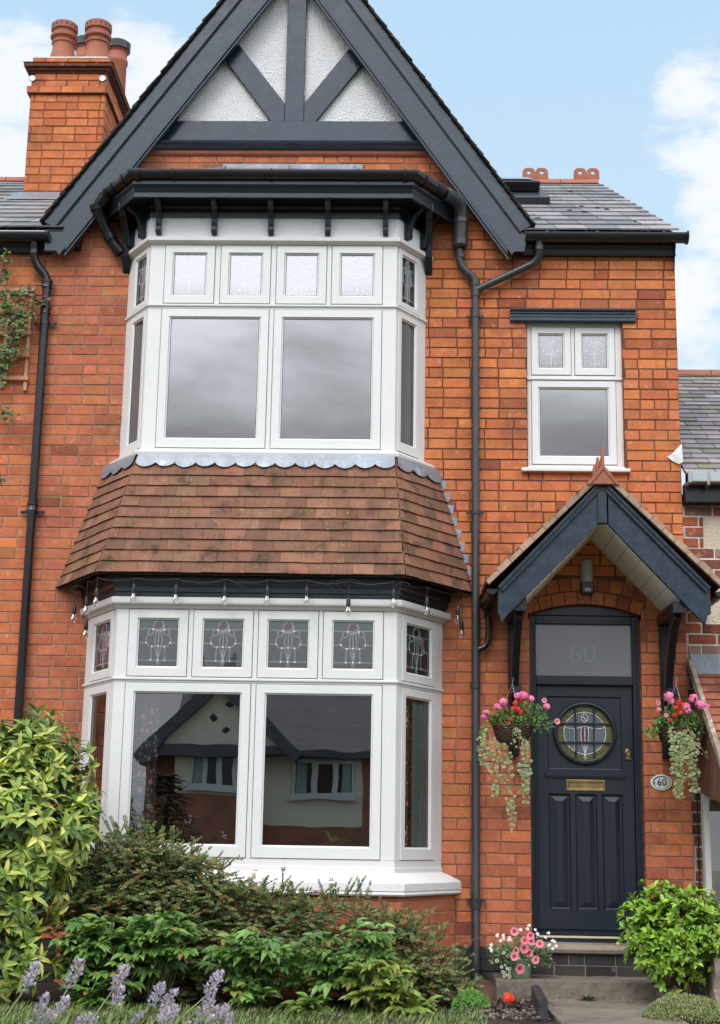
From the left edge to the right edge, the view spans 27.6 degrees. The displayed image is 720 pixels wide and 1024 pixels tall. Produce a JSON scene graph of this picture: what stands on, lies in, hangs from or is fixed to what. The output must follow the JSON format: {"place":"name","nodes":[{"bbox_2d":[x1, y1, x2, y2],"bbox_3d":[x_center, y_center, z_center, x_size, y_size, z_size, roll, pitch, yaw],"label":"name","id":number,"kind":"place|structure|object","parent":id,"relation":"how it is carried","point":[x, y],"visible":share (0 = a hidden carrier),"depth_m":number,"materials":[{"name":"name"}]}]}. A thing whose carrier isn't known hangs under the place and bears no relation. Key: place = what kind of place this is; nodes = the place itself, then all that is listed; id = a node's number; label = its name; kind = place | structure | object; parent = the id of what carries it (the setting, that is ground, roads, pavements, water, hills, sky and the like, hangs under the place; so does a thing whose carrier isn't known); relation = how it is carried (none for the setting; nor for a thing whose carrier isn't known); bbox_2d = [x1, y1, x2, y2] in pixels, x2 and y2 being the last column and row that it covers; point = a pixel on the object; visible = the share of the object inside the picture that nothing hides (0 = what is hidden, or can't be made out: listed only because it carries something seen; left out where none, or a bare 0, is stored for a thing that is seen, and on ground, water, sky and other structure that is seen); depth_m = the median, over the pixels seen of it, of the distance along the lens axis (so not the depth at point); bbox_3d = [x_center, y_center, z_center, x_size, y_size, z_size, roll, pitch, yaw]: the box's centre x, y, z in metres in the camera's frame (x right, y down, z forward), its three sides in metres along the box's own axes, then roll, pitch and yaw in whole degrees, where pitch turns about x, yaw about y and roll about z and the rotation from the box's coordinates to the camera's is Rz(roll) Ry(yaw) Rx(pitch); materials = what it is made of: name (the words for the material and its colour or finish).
{"place":"outdoors","nodes":[
{"label":"outdoors","id":0,"kind":"place"},
{"bbox_2d":[0,18,130,948],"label":"neighbour house","id":1,"kind":"structure","parent":0,"point":[79,107],"depth_m":12.86,"materials":[{"name":"brick"}]},
{"bbox_2d":[0,287,34,390],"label":"trellis","id":2,"kind":"object","parent":1,"relation":"attached to","point":[26,355],"visible":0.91,"depth_m":12.68,"materials":[{"name":"brown wood"}]},
{"bbox_2d":[0,248,50,486],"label":"climbing rose","id":3,"kind":"object","parent":2,"relation":"attached to","point":[20,322],"visible":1,"depth_m":12.60,"materials":[{"name":"green plant"}]},
{"bbox_2d":[0,1019,311,1023],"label":"ground","id":4,"kind":"structure","parent":0,"point":[107,1021],"depth_m":9.47,"materials":[{"name":"green plant"}]},
{"bbox_2d":[2,960,53,1023],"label":"lavender","id":5,"kind":"object","parent":4,"relation":"on","point":[30,980],"visible":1,"depth_m":3.73,"materials":[{"name":"purple plant"}]},
{"bbox_2d":[47,957,84,1023],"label":"lavender","id":6,"kind":"object","parent":4,"relation":"on","point":[63,999],"visible":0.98,"depth_m":3.93,"materials":[{"name":"purple plant"}]},
{"bbox_2d":[80,963,130,1023],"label":"lavender","id":7,"kind":"object","parent":4,"relation":"on","point":[118,992],"visible":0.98,"depth_m":3.78,"materials":[{"name":"purple plant"}]},
{"bbox_2d":[127,980,179,1023],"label":"lavender","id":8,"kind":"object","parent":4,"relation":"on","point":[164,1015],"visible":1,"depth_m":3.82,"materials":[{"name":"purple plant"}]},
{"bbox_2d":[176,969,233,1023],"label":"lavender","id":9,"kind":"object","parent":4,"relation":"on","point":[215,1013],"visible":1,"depth_m":3.90,"materials":[{"name":"purple plant"}]},
{"bbox_2d":[0,982,719,1023],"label":"soil bed","id":10,"kind":"object","parent":4,"relation":"on","point":[55,993],"visible":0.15,"depth_m":9.91,"materials":[{"name":"brown soil"}]},
{"bbox_2d":[0,703,108,1001],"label":"laurel bush","id":11,"kind":"object","parent":10,"relation":"on","point":[37,760],"visible":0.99,"depth_m":10.18,"materials":[{"name":"green plant"}]},
{"bbox_2d":[58,970,137,1008],"bbox_3d":[-1.778,3.290,9.930,0.573,0.373,0.456,1,-13,2],"label":"peony","id":12,"kind":"object","parent":10,"relation":"on","point":[88,997],"visible":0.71,"depth_m":9.88,"materials":[{"name":"green plant"}]},
{"bbox_2d":[45,913,170,1005],"bbox_3d":[-1.732,3.084,10.070,0.912,0.631,0.578,1,-13,2],"label":"peony","id":13,"kind":"object","parent":10,"relation":"on","point":[72,948],"visible":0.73,"depth_m":10.00,"materials":[{"name":"green plant"}]},
{"bbox_2d":[112,906,202,1006],"bbox_3d":[-1.384,3.062,10.095,0.679,0.694,0.478,-11,-17,42],"label":"peony","id":14,"kind":"object","parent":10,"relation":"on","point":[166,930],"visible":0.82,"depth_m":10.03,"materials":[{"name":"green plant"}]},
{"bbox_2d":[0,998,487,1023],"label":"lawn grass","id":15,"kind":"structure","parent":10,"relation":"on","point":[362,1015],"depth_m":9.46,"materials":[{"name":"green plant"}]},
{"bbox_2d":[194,926,300,1009],"bbox_3d":[-0.778,3.116,9.987,0.763,0.563,0.558,1,-13,2],"label":"peony","id":16,"kind":"object","parent":10,"relation":"on","point":[246,985],"visible":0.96,"depth_m":9.90,"materials":[{"name":"green plant"}]},
{"bbox_2d":[33,815,492,1010],"bbox_3d":[-0.727,2.879,10.513,3.375,1.355,0.777,1,-13,2],"label":"cotoneaster bush","id":17,"kind":"object","parent":10,"relation":"on","point":[145,872],"visible":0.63,"depth_m":10.48,"materials":[{"name":"green plant"}]},
{"bbox_2d":[275,992,332,1015],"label":"peony","id":18,"kind":"object","parent":10,"relation":"on","point":[304,1001],"visible":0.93,"depth_m":9.75,"materials":[{"name":"green plant"}]},
{"bbox_2d":[280,931,356,1005],"bbox_3d":[-0.297,3.136,9.988,0.565,0.541,0.481,1,-13,2],"label":"peony","id":19,"kind":"object","parent":10,"relation":"on","point":[323,979],"visible":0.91,"depth_m":9.96,"materials":[{"name":"green plant"}]},
{"bbox_2d":[333,917,413,1009],"bbox_3d":[0.071,3.108,10.062,0.608,0.639,0.537,1,-13,2],"label":"peony","id":20,"kind":"object","parent":10,"relation":"on","point":[377,940],"visible":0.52,"depth_m":10.00,"materials":[{"name":"green plant"}]},
{"bbox_2d":[334,955,421,1013],"bbox_3d":[0.113,3.198,9.886,0.620,0.389,0.571,1,-13,2],"label":"peony","id":21,"kind":"object","parent":10,"relation":"on","point":[370,995],"visible":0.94,"depth_m":9.81,"materials":[{"name":"green plant"}]},
{"bbox_2d":[382,986,442,1015],"bbox_3d":[0.351,3.284,9.839,0.416,0.227,0.466,1,-13,2],"label":"peony","id":22,"kind":"object","parent":10,"relation":"on","point":[413,1005],"visible":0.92,"depth_m":9.77,"materials":[{"name":"green plant"}]},
{"bbox_2d":[451,987,491,1011],"bbox_3d":[0.773,3.375,10.146,0.290,0.171,0.252,1,-13,2],"label":"feathery plant","id":23,"kind":"object","parent":10,"relation":"on","point":[468,994],"visible":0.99,"depth_m":10.09,"materials":[{"name":"green plant"}]},
{"bbox_2d":[468,979,496,1013],"bbox_3d":[0.874,3.465,10.419,0.232,0.217,0.598,1,-13,2],"label":"clay pipe","id":24,"kind":"object","parent":10,"relation":"in","point":[489,990],"visible":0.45,"depth_m":10.42,"materials":[{"name":"ceramic"}]},
{"bbox_2d":[492,993,523,1011],"bbox_3d":[1.025,3.418,10.179,0.243,0.155,0.196,1,-13,2],"label":"primula","id":25,"kind":"object","parent":10,"relation":"on","point":[509,1001],"visible":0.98,"depth_m":10.13,"materials":[{"name":"orange plant"}]},
{"bbox_2d":[531,985,541,1002],"bbox_3d":[1.265,3.494,10.490,0.068,0.187,0.248,1,-13,2],"label":"edging tile","id":26,"kind":"object","parent":10,"relation":"on","point":[534,986],"visible":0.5,"depth_m":10.51,"materials":[{"name":"stone"}]},
{"bbox_2d":[536,995,548,1021],"bbox_3d":[1.215,3.333,9.769,0.068,0.187,0.248,1,-13,2],"label":"edging tile","id":27,"kind":"object","parent":10,"relation":"on","point":[542,1002],"visible":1,"depth_m":9.67,"materials":[{"name":"stone"}]},
{"bbox_2d":[656,989,673,1007],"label":"edging slab","id":28,"kind":"structure","parent":10,"relation":"on","point":[659,994],"depth_m":10.54,"materials":[{"name":"concrete"}]},
{"bbox_2d":[616,879,719,1008],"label":"leafy bush","id":29,"kind":"object","parent":10,"relation":"on","point":[675,946],"visible":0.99,"depth_m":10.41,"materials":[{"name":"green plant"}]},
{"bbox_2d":[2,0,719,997],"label":"terraced house","id":30,"kind":"structure","parent":4,"relation":"on","point":[256,206],"depth_m":12.27,"materials":[{"name":"brick"}]},
{"bbox_2d":[130,323,142,442],"bbox_3d":[-1.885,-1.328,12.484,0.022,1.840,0.454,10,-15,-35],"label":"voile curtain","id":31,"kind":"object","parent":30,"relation":"hanging from","point":[136,385],"visible":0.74,"depth_m":12.44,"materials":[{"name":"white fabric"}]},
{"bbox_2d":[130,693,159,839],"bbox_3d":[-1.698,1.761,11.475,0.257,1.900,0.044,-2,-13,12],"label":"curtain","id":32,"kind":"object","parent":30,"relation":"hanging from","point":[143,798],"visible":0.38,"depth_m":11.43,"materials":[{"name":"grey fabric"}]},
{"bbox_2d":[146,815,234,843],"bbox_3d":[-1.310,2.523,11.297,0.730,0.367,0.311,1,-13,2],"label":"house plant","id":33,"kind":"object","parent":30,"relation":"on","point":[189,829],"visible":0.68,"depth_m":11.27,"materials":[{"name":"green plant"}]},
{"bbox_2d":[71,578,464,638],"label":"string lights","id":34,"kind":"object","parent":30,"relation":"hanging from","point":[267,592],"visible":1,"depth_m":11.40,"materials":[{"name":"plastic"}]},
{"bbox_2d":[318,830,348,845],"bbox_3d":[-0.189,2.589,11.294,0.404,0.275,0.290,1,-13,2],"label":"house plant","id":35,"kind":"object","parent":30,"relation":"on","point":[335,842],"visible":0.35,"depth_m":11.26,"materials":[{"name":"green plant"}]},
{"bbox_2d":[400,261,411,445],"bbox_3d":[0.414,-1.304,12.413,0.022,1.840,0.442,-8,-15,34],"label":"voile curtain","id":36,"kind":"object","parent":30,"relation":"hanging from","point":[406,353],"visible":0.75,"depth_m":12.34,"materials":[{"name":"white fabric"}]},
{"bbox_2d":[405,699,411,846],"bbox_3d":[0.301,1.803,11.511,0.044,1.900,0.378,-8,-16,36],"label":"curtain","id":37,"kind":"object","parent":30,"relation":"hanging from","point":[408,768],"visible":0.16,"depth_m":11.56,"materials":[{"name":"fabric"}]},
{"bbox_2d":[411,700,424,846],"bbox_3d":[0.467,1.837,11.652,0.031,1.900,0.194,-8,-15,35],"label":"curtain lining","id":38,"kind":"object","parent":30,"relation":"hanging from","point":[417,782],"visible":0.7,"depth_m":11.59,"materials":[{"name":"grey fabric"}]},
{"bbox_2d":[476,678,559,830],"bbox_3d":[1.222,1.877,11.386,0.650,1.184,0.407,1,-13,2],"label":"hanging basket","id":39,"kind":"object","parent":30,"relation":"hanging from","point":[513,733],"visible":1,"depth_m":11.34,"materials":[{"name":"wicker"}]},
{"bbox_2d":[520,761,527,776],"bbox_3d":[1.319,2.067,11.779,0.066,0.125,0.033,1,-13,2],"label":"door bell","id":40,"kind":"object","parent":30,"relation":"attached to","point":[521,769],"depth_m":11.77,"materials":[{"name":"white plastic"}]},
{"bbox_2d":[526,323,623,466],"bbox_3d":[1.835,-0.998,12.548,0.816,1.300,0.092,1,-13,2],"label":"window frame","id":41,"kind":"structure","parent":30,"relation":"in","point":[618,367],"depth_m":12.55,"materials":[{"name":"white paint"}]},
{"bbox_2d":[536,624,631,676],"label":"transom window","id":42,"kind":"structure","parent":30,"relation":"in","point":[561,649],"depth_m":12.10,"materials":[{"name":"grey glass"}]},
{"bbox_2d":[536,685,636,935],"bbox_3d":[1.824,2.391,11.818,0.778,1.973,0.090,1,-13,2],"label":"front door","id":43,"kind":"structure","parent":30,"relation":"in","point":[587,856],"depth_m":11.82,"materials":[{"name":"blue wood"}]},
{"bbox_2d":[580,560,593,594],"bbox_3d":[1.874,0.534,12.081,0.106,0.287,0.077,1,-13,2],"label":"wall lamp","id":44,"kind":"object","parent":30,"relation":"attached to","point":[587,585],"visible":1,"depth_m":12.06,"materials":[{"name":"black plastic"}]},
{"bbox_2d":[651,775,671,790],"bbox_3d":[2.416,2.167,11.730,0.172,0.126,0.024,1,-13,2],"label":"number plaque","id":45,"kind":"object","parent":30,"relation":"attached to","point":[661,782],"visible":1,"depth_m":11.73,"materials":[{"name":"ceramic"}]},
{"bbox_2d":[643,678,709,799],"bbox_3d":[2.442,1.760,11.377,0.521,0.953,0.417,1,-13,2],"label":"hanging basket","id":46,"kind":"object","parent":30,"relation":"hanging from","point":[682,737],"visible":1,"depth_m":11.30,"materials":[{"name":"wicker"}]},
{"bbox_2d":[532,988,543,1008],"bbox_3d":[1.249,3.442,10.256,0.068,0.187,0.248,1,-13,2],"label":"edging tile","id":47,"kind":"object","parent":4,"relation":"on","point":[534,990],"visible":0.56,"depth_m":10.31,"materials":[{"name":"stone"}]},
{"bbox_2d":[534,991,545,1008],"bbox_3d":[1.232,3.390,10.023,0.068,0.187,0.248,1,-13,2],"label":"edging tile","id":48,"kind":"object","parent":4,"relation":"on","point":[537,993],"visible":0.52,"depth_m":10.06,"materials":[{"name":"stone"}]},
{"bbox_2d":[492,974,665,1003],"bbox_3d":[1.631,3.607,10.993,1.252,0.206,0.518,1,-13,2],"label":"concrete step","id":49,"kind":"object","parent":4,"relation":"on","point":[611,988],"visible":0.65,"depth_m":10.76,"materials":[{"name":"grey concrete"}]},
{"bbox_2d":[486,924,557,979],"bbox_3d":[1.214,3.312,11.027,0.529,0.419,0.346,1,-13,2],"label":"flower pot","id":50,"kind":"object","parent":49,"relation":"on","point":[520,966],"visible":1,"depth_m":10.94,"materials":[{"name":"pink plant"}]},
{"bbox_2d":[669,967,703,996],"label":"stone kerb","id":51,"kind":"structure","parent":4,"relation":"on","point":[695,989],"depth_m":10.70,"materials":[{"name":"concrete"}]},
{"bbox_2d":[702,953,719,1002],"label":"garden wall","id":52,"kind":"structure","parent":4,"relation":"on","point":[711,989],"depth_m":10.36,"materials":[{"name":"stone"}]},
{"bbox_2d":[0,0,719,493],"label":"sky","id":53,"kind":"structure","parent":0,"point":[628,91],"materials":[{"name":"blue"}]},
{"bbox_2d":[464,998,549,1020],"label":"gravel","id":54,"kind":"structure","parent":0,"point":[493,1015],"depth_m":9.88,"materials":[{"name":"grey gravel"}]},
{"bbox_2d":[547,999,688,1023],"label":"path","id":55,"kind":"structure","parent":0,"point":[611,1012],"depth_m":9.93,"materials":[{"name":"concrete"}]},
{"bbox_2d":[579,993,598,999],"bbox_3d":[1.657,3.538,10.682,0.148,0.043,0.148,-10,-17,41],"label":"weed","id":56,"kind":"object","parent":55,"relation":"on","point":[585,997],"visible":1,"depth_m":10.68,"materials":[{"name":"green plant"}]},
{"bbox_2d":[527,975,679,1015],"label":"leaf litter","id":57,"kind":"object","parent":55,"relation":"on","point":[596,1003],"visible":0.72,"depth_m":10.55,"materials":[{"name":"brown plant"}]},
{"bbox_2d":[641,992,719,1023],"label":"saxifrage mound","id":58,"kind":"object","parent":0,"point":[702,1005],"visible":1,"depth_m":9.60,"materials":[{"name":"green plant"}]},
{"bbox_2d":[668,369,719,962],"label":"neighbour house","id":59,"kind":"structure","parent":0,"point":[696,453],"depth_m":12.07,"materials":[{"name":"brick"}]},
{"bbox_2d":[701,793,719,939],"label":"window frame","id":60,"kind":"structure","parent":59,"relation":"in","point":[705,816],"depth_m":11.55,"materials":[{"name":"white paint"}]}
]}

